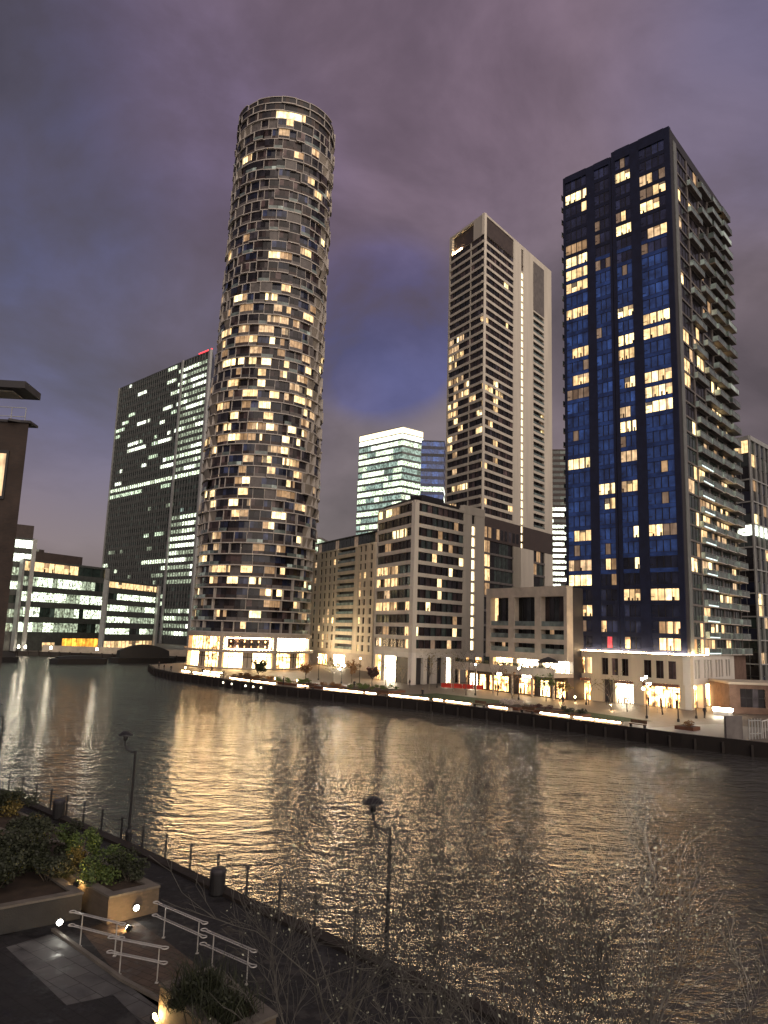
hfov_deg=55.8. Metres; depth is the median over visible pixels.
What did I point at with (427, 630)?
window
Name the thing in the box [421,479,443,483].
window
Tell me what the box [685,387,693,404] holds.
window
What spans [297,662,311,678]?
tree
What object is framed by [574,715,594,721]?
light bench
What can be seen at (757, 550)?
window
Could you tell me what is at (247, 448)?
window
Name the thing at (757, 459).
window
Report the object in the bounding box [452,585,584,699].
terrace block
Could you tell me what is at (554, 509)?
window
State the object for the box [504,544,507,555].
window
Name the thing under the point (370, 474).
window
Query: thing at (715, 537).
window
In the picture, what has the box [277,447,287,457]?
window
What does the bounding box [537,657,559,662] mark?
parasol
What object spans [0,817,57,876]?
shrub
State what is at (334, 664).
tree
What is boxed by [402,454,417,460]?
window
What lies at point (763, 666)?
window
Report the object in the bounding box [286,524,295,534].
window
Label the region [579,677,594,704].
tree
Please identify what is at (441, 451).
window
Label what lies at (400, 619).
window
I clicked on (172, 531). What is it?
window
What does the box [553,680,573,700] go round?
tree
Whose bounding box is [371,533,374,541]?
penthouse window
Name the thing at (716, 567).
window
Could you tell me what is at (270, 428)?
window
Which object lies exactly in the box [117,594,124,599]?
window
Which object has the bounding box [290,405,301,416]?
window
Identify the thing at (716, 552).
window
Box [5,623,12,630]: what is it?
window
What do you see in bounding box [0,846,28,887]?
shrub
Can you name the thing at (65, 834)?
shrub
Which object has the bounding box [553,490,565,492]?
window
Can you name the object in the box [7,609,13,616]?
window
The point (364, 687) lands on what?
planter
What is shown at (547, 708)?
planter
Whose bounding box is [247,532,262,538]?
window
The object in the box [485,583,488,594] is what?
window
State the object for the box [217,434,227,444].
window
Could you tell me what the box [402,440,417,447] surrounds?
window
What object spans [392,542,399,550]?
window
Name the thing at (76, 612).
window
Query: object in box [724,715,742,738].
stone block
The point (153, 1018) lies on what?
wall light
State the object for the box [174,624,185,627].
window
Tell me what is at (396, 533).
window
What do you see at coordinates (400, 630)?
window
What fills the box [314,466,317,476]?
window
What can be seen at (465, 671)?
tree
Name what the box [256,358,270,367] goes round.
window
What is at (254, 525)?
window
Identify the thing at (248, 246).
window
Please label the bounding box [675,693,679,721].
street lamp
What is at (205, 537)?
window
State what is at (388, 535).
window
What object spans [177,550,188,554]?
window
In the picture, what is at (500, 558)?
window
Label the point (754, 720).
gate
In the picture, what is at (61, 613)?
window
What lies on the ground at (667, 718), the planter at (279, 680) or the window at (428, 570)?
the planter at (279, 680)
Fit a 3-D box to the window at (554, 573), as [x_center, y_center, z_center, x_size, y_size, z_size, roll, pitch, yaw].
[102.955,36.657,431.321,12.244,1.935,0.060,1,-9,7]
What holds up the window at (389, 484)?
in the office tower at (389, 469)
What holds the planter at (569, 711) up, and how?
on the ground at (667, 718)
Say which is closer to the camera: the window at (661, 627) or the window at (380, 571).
the window at (661, 627)
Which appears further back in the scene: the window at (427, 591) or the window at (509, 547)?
the window at (509, 547)
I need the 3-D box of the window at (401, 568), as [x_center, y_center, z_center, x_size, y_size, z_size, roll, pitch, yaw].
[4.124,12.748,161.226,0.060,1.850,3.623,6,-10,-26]
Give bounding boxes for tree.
[149,715,538,1023]
[209,849,485,1023]
[251,659,267,673]
[267,720,621,1023]
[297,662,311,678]
[323,657,343,681]
[341,821,721,1023]
[346,659,360,682]
[366,666,379,678]
[370,779,737,1023]
[381,657,403,684]
[419,648,451,689]
[434,874,767,1023]
[445,650,464,691]
[452,639,475,694]
[488,661,504,694]
[497,665,527,697]
[533,673,557,700]
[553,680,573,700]
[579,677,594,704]
[594,670,627,711]
[615,681,637,711]
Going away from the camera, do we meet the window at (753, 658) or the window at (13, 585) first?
the window at (753, 658)
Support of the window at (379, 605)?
in the apartment block at (429, 593)
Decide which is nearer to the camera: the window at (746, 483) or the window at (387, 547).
the window at (387, 547)
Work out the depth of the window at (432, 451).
534.57 m
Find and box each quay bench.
[304,683,314,688]
[377,690,387,695]
[473,700,485,707]
[520,706,534,713]
[629,719,646,727]
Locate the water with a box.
[0,655,767,1023]
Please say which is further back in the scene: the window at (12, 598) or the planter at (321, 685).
the window at (12, 598)
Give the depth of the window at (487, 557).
230.42 m
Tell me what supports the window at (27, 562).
in the office building at (66, 600)
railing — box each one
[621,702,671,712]
[762,719,767,737]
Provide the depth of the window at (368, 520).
588.68 m
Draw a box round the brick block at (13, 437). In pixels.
[0,380,40,670]
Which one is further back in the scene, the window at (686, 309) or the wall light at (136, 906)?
the window at (686, 309)
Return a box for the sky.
[0,0,767,566]
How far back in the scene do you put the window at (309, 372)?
210.52 m
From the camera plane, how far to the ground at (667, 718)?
130.95 m
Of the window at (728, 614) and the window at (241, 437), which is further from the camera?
the window at (241, 437)
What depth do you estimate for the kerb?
23.28 m
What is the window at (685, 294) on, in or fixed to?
in the apartment tower at (654, 510)
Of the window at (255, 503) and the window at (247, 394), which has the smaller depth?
the window at (255, 503)
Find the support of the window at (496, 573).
in the apartment tower at (498, 466)
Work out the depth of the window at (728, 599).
138.38 m
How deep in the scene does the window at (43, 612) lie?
266.90 m
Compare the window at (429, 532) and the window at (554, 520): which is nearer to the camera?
the window at (429, 532)
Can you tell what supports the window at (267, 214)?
in the round tower at (258, 515)
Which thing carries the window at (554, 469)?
in the office tower at (559, 519)
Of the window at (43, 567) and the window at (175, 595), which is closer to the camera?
the window at (43, 567)
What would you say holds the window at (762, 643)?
in the apartment block at (753, 451)
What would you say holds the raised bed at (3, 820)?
on the promenade
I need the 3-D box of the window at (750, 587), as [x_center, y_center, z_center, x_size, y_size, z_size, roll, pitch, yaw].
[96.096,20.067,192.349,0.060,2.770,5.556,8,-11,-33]
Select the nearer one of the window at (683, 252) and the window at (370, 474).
the window at (683, 252)
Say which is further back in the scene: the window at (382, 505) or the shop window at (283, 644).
the window at (382, 505)
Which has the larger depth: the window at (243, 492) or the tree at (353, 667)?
the window at (243, 492)
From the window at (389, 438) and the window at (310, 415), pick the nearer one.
the window at (310, 415)
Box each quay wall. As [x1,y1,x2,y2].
[0,788,533,1023]
[147,664,767,757]
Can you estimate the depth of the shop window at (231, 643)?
190.65 m
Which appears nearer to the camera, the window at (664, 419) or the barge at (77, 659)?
the window at (664, 419)
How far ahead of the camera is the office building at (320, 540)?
302.08 m
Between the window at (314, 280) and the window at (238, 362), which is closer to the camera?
the window at (238, 362)
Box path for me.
[646,724,767,739]
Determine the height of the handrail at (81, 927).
1.058 m
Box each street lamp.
[0,703,4,766]
[118,731,136,841]
[362,796,391,982]
[474,663,476,695]
[641,676,650,718]
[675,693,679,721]
[693,686,697,718]
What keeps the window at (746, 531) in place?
in the apartment block at (753, 451)
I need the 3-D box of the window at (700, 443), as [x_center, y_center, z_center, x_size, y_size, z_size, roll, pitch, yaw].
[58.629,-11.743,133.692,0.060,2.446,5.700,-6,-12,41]
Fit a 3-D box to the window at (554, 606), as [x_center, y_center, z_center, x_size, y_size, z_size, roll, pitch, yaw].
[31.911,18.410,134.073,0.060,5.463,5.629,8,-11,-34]
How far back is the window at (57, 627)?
271.10 m
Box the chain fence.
[0,772,357,942]
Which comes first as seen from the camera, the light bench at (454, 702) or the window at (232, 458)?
the light bench at (454, 702)
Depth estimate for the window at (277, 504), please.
198.71 m
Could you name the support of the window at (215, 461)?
in the round tower at (258, 515)
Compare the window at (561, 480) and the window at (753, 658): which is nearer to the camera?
the window at (753, 658)
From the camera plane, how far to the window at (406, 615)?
157.15 m
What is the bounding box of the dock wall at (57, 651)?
[9,645,186,660]
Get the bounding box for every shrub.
[0,787,42,816]
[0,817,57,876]
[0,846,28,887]
[5,811,56,851]
[25,852,77,881]
[53,818,83,853]
[64,826,103,865]
[76,848,131,886]
[97,843,140,872]
[114,857,150,882]
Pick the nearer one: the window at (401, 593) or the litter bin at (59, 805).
the litter bin at (59, 805)
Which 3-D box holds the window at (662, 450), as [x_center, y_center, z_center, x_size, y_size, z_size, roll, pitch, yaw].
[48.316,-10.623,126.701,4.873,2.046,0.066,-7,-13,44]
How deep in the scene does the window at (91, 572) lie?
286.27 m
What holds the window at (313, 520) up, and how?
in the round tower at (258, 515)
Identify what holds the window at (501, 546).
in the apartment tower at (498, 466)
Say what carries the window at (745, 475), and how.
in the apartment block at (753, 451)
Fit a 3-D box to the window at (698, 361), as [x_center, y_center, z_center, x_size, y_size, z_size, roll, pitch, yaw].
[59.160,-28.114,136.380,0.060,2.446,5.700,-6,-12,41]
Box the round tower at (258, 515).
[184,96,335,669]
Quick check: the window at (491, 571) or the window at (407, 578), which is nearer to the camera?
the window at (407, 578)
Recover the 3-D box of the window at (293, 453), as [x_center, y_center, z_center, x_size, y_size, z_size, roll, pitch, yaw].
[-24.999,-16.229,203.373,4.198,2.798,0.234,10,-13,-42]
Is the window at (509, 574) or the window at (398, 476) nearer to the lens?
the window at (509, 574)
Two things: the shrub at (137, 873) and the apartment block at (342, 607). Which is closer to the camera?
the shrub at (137, 873)
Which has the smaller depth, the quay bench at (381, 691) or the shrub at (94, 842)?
the shrub at (94, 842)
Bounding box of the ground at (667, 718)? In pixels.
[36,643,767,741]
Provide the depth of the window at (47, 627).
267.03 m
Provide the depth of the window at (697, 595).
125.06 m
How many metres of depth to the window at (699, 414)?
134.53 m
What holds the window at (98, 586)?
in the office building at (66, 600)
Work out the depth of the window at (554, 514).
436.94 m
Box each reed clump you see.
[140,964,213,1016]
[149,941,255,1008]
[177,963,289,1023]
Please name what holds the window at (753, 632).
in the apartment block at (753, 451)
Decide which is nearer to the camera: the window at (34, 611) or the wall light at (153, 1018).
the wall light at (153, 1018)
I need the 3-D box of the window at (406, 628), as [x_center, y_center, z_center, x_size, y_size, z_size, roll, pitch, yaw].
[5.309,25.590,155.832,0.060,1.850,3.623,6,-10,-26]
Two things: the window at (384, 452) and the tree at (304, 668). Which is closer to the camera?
the tree at (304, 668)
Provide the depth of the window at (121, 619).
273.30 m
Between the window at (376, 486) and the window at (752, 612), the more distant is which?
the window at (376, 486)
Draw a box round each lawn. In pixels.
[410,693,527,705]
[574,711,647,721]
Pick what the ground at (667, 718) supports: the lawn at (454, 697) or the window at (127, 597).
the lawn at (454, 697)
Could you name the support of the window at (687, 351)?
in the apartment tower at (654, 510)
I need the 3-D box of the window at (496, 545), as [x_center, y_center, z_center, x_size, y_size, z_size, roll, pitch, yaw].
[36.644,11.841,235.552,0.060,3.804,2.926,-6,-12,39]
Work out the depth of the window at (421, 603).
157.44 m
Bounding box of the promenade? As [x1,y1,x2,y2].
[0,802,494,1023]
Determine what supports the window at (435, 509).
in the apartment block at (429, 593)
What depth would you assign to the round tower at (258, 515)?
204.91 m
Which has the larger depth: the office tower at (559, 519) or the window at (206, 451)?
the office tower at (559, 519)
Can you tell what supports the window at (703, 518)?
in the apartment tower at (654, 510)
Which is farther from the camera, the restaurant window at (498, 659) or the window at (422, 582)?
the window at (422, 582)
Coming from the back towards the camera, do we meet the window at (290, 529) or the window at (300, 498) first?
the window at (300, 498)
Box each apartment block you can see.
[309,530,376,670]
[372,495,484,684]
[735,435,767,679]
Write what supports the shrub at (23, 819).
in the raised bed at (29, 900)
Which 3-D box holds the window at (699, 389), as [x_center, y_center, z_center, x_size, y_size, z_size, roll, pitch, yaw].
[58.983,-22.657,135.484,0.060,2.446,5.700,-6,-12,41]
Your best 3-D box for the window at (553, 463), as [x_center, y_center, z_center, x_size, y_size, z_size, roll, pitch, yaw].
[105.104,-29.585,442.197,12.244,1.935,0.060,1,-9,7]
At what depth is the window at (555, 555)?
432.90 m
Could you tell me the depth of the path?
90.40 m
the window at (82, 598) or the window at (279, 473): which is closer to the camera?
the window at (279, 473)
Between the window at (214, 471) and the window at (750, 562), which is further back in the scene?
the window at (214, 471)
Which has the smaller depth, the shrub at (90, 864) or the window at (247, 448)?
the shrub at (90, 864)
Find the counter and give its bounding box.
[713,707,732,715]
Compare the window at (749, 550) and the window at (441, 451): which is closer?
the window at (749, 550)
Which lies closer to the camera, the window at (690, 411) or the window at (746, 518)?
the window at (690, 411)
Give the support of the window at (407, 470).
in the office tower at (389, 469)
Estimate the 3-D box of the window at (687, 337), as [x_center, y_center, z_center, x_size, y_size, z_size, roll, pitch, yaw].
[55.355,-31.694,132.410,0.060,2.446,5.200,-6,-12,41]
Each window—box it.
[0,453,5,495]
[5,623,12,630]
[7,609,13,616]
[8,595,15,602]
[10,581,17,588]
[12,567,18,574]
[13,553,30,560]
[15,539,31,548]
[18,622,21,631]
[19,607,23,615]
[21,591,24,600]
[21,622,32,631]
[23,576,37,585]
[24,592,35,600]
[25,561,29,569]
[29,607,39,616]
[32,622,42,631]
[34,562,38,570]
[35,592,40,601]
[37,577,52,587]
[38,562,59,573]
[39,608,54,616]
[40,593,45,601]
[42,623,52,631]
[46,593,65,602]
[52,579,57,587]
[53,623,62,631]
[54,608,73,617]
[57,579,67,588]
[59,565,78,574]
[63,623,77,631]
[66,594,79,603]
[67,580,81,589]
[74,609,78,617]
[77,624,95,632]
[78,567,87,575]
[78,610,83,617]
[80,595,84,603]
[81,581,94,590]
[83,610,92,618]
[84,596,93,604]
[87,568,96,576]
[92,610,100,618]
[93,596,101,604]
[95,583,103,591]
[95,624,99,632]
[96,569,100,577]
[100,570,104,577]
[104,357,205,635]
[105,628,109,633]
[107,605,112,610]
[107,617,118,622]
[108,593,116,599]
[109,582,117,587]
[110,628,121,633]
[112,605,127,611]
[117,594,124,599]
[119,617,129,622]
[121,629,128,633]
[122,583,136,589]
[124,595,135,600]
[127,606,137,611]
[129,629,139,633]
[130,617,143,623]
[135,596,148,601]
[136,585,149,591]
[138,607,144,612]
[139,629,145,633]
[144,618,153,623]
[145,607,154,612]
[146,629,152,633]
[149,597,155,602]
[167,580,177,583]
[168,594,179,597]
[171,529,181,533]
[171,602,181,605]
[174,587,185,590]
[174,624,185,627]
[175,543,184,547]
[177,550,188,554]
[178,572,189,575]
[192,635,219,648]
[195,118,331,632]
[202,534,207,543]
[204,448,209,458]
[208,521,218,531]
[211,456,220,466]
[211,468,218,477]
[212,375,216,384]
[213,382,220,392]
[216,499,227,508]
[217,412,228,422]
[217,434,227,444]
[221,532,233,541]
[222,328,231,339]
[223,402,231,411]
[225,637,271,650]
[228,379,237,389]
[229,270,233,279]
[229,455,242,463]
[229,499,242,508]
[230,444,242,454]
[231,357,244,367]
[234,294,246,304]
[234,532,246,541]
[235,335,248,345]
[236,347,249,356]
[236,433,246,442]
[238,488,252,497]
[240,304,252,313]
[242,390,257,398]
[243,243,252,250]
[243,444,254,453]
[245,252,256,262]
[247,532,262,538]
[248,411,263,420]
[248,434,258,442]
[249,521,262,531]
[251,499,263,508]
[254,466,266,476]
[255,444,267,450]
[256,221,268,229]
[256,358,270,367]
[259,326,273,334]
[261,478,276,484]
[262,210,275,218]
[266,423,277,433]
[269,199,282,205]
[269,391,283,401]
[271,512,285,522]
[272,241,286,250]
[272,501,282,507]
[274,523,284,529]
[275,189,288,198]
[275,381,288,391]
[275,468,286,478]
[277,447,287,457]
[277,638,304,650]
[279,179,293,189]
[279,317,292,327]
[282,436,292,446]
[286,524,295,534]
[287,242,300,253]
[289,330,301,341]
[289,448,300,459]
[290,340,301,351]
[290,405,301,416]
[291,309,302,320]
[294,396,304,406]
[294,503,304,514]
[296,493,305,503]
[297,375,306,386]
[298,301,308,312]
[298,515,305,524]
[300,248,310,259]
[300,322,309,331]
[301,451,309,462]
[303,313,312,324]
[305,367,313,378]
[308,240,317,252]
[308,411,313,422]
[311,253,319,265]
[311,274,317,286]
[312,518,315,528]
[312,546,366,650]
[314,286,320,298]
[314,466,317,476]
[339,540,342,548]
[343,539,346,547]
[354,537,357,545]
[356,434,422,530]
[357,492,369,497]
[357,512,368,516]
[358,478,374,484]
[358,535,362,545]
[359,439,375,446]
[359,447,371,452]
[359,459,375,465]
[361,505,373,509]
[362,472,374,477]
[362,535,366,543]
[365,517,377,522]
[366,484,382,489]
[367,464,379,470]
[367,534,370,542]
[369,511,377,515]
[370,489,387,495]
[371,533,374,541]
[372,444,384,450]
[374,502,391,508]
[375,476,387,481]
[375,638,380,645]
[376,436,393,442]
[376,450,388,455]
[376,603,381,610]
[376,614,381,621]
[376,626,382,633]
[377,580,382,587]
[377,591,382,598]
[378,545,383,552]
[378,556,383,564]
[378,568,384,575]
[379,511,384,519]
[379,522,384,530]
[379,534,385,541]
[380,461,397,467]
[382,626,388,634]
[382,638,387,646]
[383,481,396,487]
[383,494,400,500]
[383,602,390,610]
[383,614,388,622]
[384,567,391,574]
[384,579,389,586]
[384,591,389,598]
[385,441,397,447]
[385,532,392,540]
[385,544,390,551]
[385,555,390,563]
[386,509,391,517]
[386,521,391,528]
[388,487,400,493]
[389,639,395,646]
[390,602,396,609]
[390,614,397,622]
[390,626,395,634]
[391,566,397,574]
[391,578,398,585]
[391,590,396,597]
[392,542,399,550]
[392,554,397,562]
[393,474,400,478]
[393,507,400,515]
[393,519,398,526]
[393,530,398,538]
[397,614,403,622]
[397,627,403,634]
[397,639,404,647]
[398,577,404,585]
[398,589,404,597]
[398,602,405,609]
[399,541,405,549]
[399,553,405,561]
[399,565,406,573]
[400,517,406,525]
[400,529,407,537]
[401,474,420,481]
[401,487,419,494]
[401,505,406,513]
[402,434,417,441]
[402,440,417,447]
[402,447,417,454]
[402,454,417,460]
[402,460,420,468]
[402,467,416,474]
[402,481,419,488]
[404,639,407,647]
[405,614,408,622]
[405,627,408,634]
[406,577,409,584]
[406,589,409,597]
[407,540,410,547]
[407,552,410,559]
[408,503,411,511]
[408,515,411,523]
[419,614,423,622]
[419,627,423,635]
[419,640,423,648]
[420,486,443,491]
[420,494,437,497]
[420,577,424,585]
[420,589,424,597]
[420,602,423,610]
[421,441,438,445]
[421,442,444,498]
[421,456,437,460]
[421,471,437,475]
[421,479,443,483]
[421,540,425,548]
[421,552,425,560]
[421,565,424,572]
[422,504,426,511]
[422,516,425,523]
[422,528,425,536]
[425,615,429,623]
[425,627,429,635]
[425,640,428,648]
[426,565,430,573]
[426,578,430,585]
[426,590,429,598]
[426,602,429,610]
[427,449,438,453]
[427,505,473,649]
[427,529,431,537]
[427,541,430,549]
[427,553,430,561]
[430,640,434,648]
[431,603,435,610]
[431,615,434,623]
[431,628,434,635]
[432,464,443,468]
[447,235,543,586]
[485,540,489,552]
[485,554,489,566]
[485,568,489,580]
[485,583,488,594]
[489,569,493,580]
[490,541,493,552]
[490,555,493,566]
[494,542,498,553]
[494,556,498,567]
[494,570,498,581]
[495,598,507,620]
[495,629,507,632]
[495,642,507,646]
[496,657,512,665]
[499,543,503,554]
[499,557,502,568]
[499,571,502,582]
[503,558,507,569]
[503,571,507,582]
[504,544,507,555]
[508,545,511,556]
[508,559,511,569]
[508,572,511,583]
[519,597,534,620]
[519,629,534,633]
[519,643,534,647]
[520,659,537,666]
[545,597,563,621]
[545,630,563,634]
[545,644,563,648]
[546,661,568,672]
[552,451,564,453]
[552,456,562,458]
[552,462,564,464]
[552,468,565,585]
[552,473,563,475]
[553,468,564,470]
[553,485,563,487]
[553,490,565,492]
[553,496,565,498]
[553,502,565,504]
[553,508,565,510]
[553,513,563,516]
[553,519,565,521]
[553,525,565,527]
[553,537,565,539]
[553,542,563,545]
[553,548,565,551]
[553,572,563,574]
[553,578,565,580]
[554,554,565,557]
[554,566,565,568]
[565,139,741,678]
[646,397,672,412]
[646,413,672,428]
[647,428,673,443]
[647,443,673,458]
[647,459,674,473]
[648,475,674,488]
[648,491,675,504]
[649,507,675,520]
[649,523,676,535]
[650,539,677,551]
[650,555,677,567]
[650,572,678,583]
[651,588,678,600]
[651,605,679,616]
[652,621,679,633]
[652,638,680,650]
[680,244,688,263]
[680,257,688,276]
[681,272,689,290]
[681,285,689,304]
[682,300,690,318]
[683,315,691,333]
[683,329,691,346]
[684,343,692,361]
[684,358,692,375]
[685,373,693,390]
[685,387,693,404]
[686,402,694,419]
[686,417,694,434]
[687,432,695,449]
[687,447,696,464]
[688,463,696,479]
[689,479,697,494]
[689,494,697,510]
[690,243,698,262]
[690,510,698,525]
[690,525,699,541]
[691,270,699,288]
[691,541,699,556]
[691,557,700,572]
[692,297,700,315]
[692,573,700,588]
[693,325,701,342]
[693,590,701,604]
[693,606,702,620]
[694,353,703,371]
[694,622,702,636]
[694,639,703,653]
[695,381,704,399]
[696,396,704,404]
[697,410,705,418]
[697,425,705,432]
[698,440,706,451]
[698,454,707,462]
[699,469,707,481]
[699,484,708,493]
[700,499,708,510]
[701,514,709,523]
[701,529,709,538]
[702,545,710,553]
[702,560,711,569]
[703,576,711,584]
[704,592,712,604]
[704,607,713,616]
[705,623,713,637]
[706,639,714,648]
[710,475,717,482]
[710,489,717,497]
[711,504,718,512]
[712,519,719,526]
[712,534,719,541]
[713,549,720,556]
[714,564,721,571]
[714,579,721,585]
[715,594,722,602]
[715,609,723,617]
[716,624,723,632]
[717,640,724,648]
[722,537,728,543]
[723,552,729,558]
[723,566,730,573]
[724,581,730,588]
[725,596,731,603]
[725,610,732,618]
[726,625,732,632]
[727,640,733,648]
[735,440,747,453]
[735,467,748,479]
[736,453,748,466]
[736,480,749,491]
[737,502,750,512]
[737,514,751,523]
[738,525,751,535]
[738,536,752,546]
[739,548,752,558]
[739,559,753,568]
[740,491,749,501]
[740,571,754,580]
[740,582,754,592]
[740,689,764,707]
[741,594,755,604]
[742,605,755,615]
[742,617,756,627]
[742,629,757,639]
[743,641,757,651]
[745,653,758,663]
[746,664,758,675]
[746,676,759,679]
[752,467,754,478]
[756,457,758,468]
[756,548,758,558]
[759,606,761,615]
[760,446,762,458]
[761,549,763,559]
[761,641,763,651]
[762,485,767,504]
[762,665,764,675]
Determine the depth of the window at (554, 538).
434.60 m
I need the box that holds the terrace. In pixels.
[0,932,141,1023]
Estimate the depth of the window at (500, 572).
236.29 m
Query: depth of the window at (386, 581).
167.43 m
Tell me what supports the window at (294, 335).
in the round tower at (258, 515)
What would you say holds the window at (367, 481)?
in the office tower at (389, 469)
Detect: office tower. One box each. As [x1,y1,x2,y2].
[101,348,214,644]
[356,426,423,534]
[420,440,445,503]
[552,449,565,585]
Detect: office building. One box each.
[3,524,36,650]
[10,549,109,650]
[98,579,160,647]
[307,537,327,624]
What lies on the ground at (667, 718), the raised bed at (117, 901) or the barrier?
the barrier
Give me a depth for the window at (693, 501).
127.67 m
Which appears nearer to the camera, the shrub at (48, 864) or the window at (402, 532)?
the shrub at (48, 864)
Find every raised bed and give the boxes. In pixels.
[0,808,85,847]
[0,868,83,934]
[40,838,159,924]
[158,965,277,1023]
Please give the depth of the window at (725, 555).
139.67 m
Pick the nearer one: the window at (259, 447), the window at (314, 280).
the window at (259, 447)
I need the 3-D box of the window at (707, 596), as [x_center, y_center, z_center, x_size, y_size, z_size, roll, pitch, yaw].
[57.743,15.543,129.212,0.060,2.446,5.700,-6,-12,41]
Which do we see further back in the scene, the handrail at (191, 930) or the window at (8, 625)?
the window at (8, 625)
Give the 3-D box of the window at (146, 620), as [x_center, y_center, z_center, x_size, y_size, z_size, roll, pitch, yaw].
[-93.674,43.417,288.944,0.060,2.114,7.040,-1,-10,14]
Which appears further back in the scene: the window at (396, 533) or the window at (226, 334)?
the window at (226, 334)
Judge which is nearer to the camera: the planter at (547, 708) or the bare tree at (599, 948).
the bare tree at (599, 948)
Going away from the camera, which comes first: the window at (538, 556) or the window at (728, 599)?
the window at (728, 599)
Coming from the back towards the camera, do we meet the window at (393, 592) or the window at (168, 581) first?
the window at (168, 581)
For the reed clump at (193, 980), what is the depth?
20.31 m
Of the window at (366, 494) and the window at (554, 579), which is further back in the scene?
the window at (366, 494)
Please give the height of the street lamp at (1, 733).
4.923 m
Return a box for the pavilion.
[708,678,767,714]
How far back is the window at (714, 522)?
136.20 m
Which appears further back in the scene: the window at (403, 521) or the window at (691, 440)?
the window at (403, 521)
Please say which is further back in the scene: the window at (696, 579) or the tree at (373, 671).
the tree at (373, 671)
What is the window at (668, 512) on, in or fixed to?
in the apartment tower at (654, 510)
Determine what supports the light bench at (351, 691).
on the ground at (667, 718)
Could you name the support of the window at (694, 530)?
in the apartment tower at (654, 510)
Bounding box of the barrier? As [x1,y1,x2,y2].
[441,683,483,689]
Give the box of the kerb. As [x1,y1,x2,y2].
[51,928,158,1001]
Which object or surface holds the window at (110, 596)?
in the office building at (129, 617)
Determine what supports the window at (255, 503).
in the round tower at (258, 515)
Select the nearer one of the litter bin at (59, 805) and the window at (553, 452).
the litter bin at (59, 805)
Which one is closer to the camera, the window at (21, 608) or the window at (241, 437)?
the window at (241, 437)
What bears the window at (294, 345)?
in the round tower at (258, 515)
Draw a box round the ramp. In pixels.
[82,919,199,1006]
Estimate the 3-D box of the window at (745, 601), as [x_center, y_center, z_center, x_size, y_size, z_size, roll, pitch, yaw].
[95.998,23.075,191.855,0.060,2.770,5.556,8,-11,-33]
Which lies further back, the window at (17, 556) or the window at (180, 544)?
the window at (180, 544)
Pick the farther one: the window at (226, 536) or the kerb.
the window at (226, 536)
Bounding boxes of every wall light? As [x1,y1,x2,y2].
[55,918,62,925]
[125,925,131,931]
[133,903,139,910]
[150,1013,157,1022]
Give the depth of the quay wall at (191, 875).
28.19 m
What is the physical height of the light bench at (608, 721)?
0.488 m
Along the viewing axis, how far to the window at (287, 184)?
212.84 m
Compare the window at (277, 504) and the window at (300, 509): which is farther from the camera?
the window at (300, 509)
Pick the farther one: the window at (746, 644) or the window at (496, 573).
the window at (496, 573)
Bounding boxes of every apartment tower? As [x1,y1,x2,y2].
[445,213,552,663]
[561,126,752,709]
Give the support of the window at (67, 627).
in the office building at (66, 600)
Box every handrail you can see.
[68,910,125,956]
[106,935,168,983]
[152,901,207,953]
[199,928,256,984]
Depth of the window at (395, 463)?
583.60 m
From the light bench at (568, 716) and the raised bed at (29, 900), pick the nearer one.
the raised bed at (29, 900)
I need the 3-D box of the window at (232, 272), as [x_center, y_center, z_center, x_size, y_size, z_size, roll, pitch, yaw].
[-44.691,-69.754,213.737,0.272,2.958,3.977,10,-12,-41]
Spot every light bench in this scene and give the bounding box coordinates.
[182,670,221,676]
[204,670,222,673]
[230,677,277,684]
[323,687,377,694]
[389,694,429,700]
[433,698,472,705]
[488,705,511,710]
[540,711,574,718]
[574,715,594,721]
[595,718,622,724]
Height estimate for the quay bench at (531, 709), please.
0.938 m
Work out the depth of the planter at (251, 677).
151.43 m
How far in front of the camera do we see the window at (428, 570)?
160.15 m
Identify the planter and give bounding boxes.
[230,673,274,680]
[268,677,316,685]
[310,682,345,688]
[337,682,405,694]
[486,698,536,710]
[526,703,563,712]
[550,705,590,716]
[674,720,699,730]
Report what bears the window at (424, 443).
in the office tower at (433, 462)
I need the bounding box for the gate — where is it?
[748,718,761,738]
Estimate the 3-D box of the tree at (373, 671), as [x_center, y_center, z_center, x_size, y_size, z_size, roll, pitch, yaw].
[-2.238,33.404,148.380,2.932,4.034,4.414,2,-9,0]
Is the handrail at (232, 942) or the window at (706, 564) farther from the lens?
the window at (706, 564)
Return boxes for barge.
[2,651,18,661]
[49,655,107,663]
[108,644,175,662]
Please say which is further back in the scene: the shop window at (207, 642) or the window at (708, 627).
the shop window at (207, 642)
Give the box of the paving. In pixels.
[6,934,162,1023]
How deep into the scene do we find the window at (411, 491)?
576.73 m
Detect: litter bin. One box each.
[52,798,66,819]
[209,866,226,896]
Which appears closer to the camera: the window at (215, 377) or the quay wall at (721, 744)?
the quay wall at (721, 744)
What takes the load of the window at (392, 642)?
in the apartment block at (429, 593)

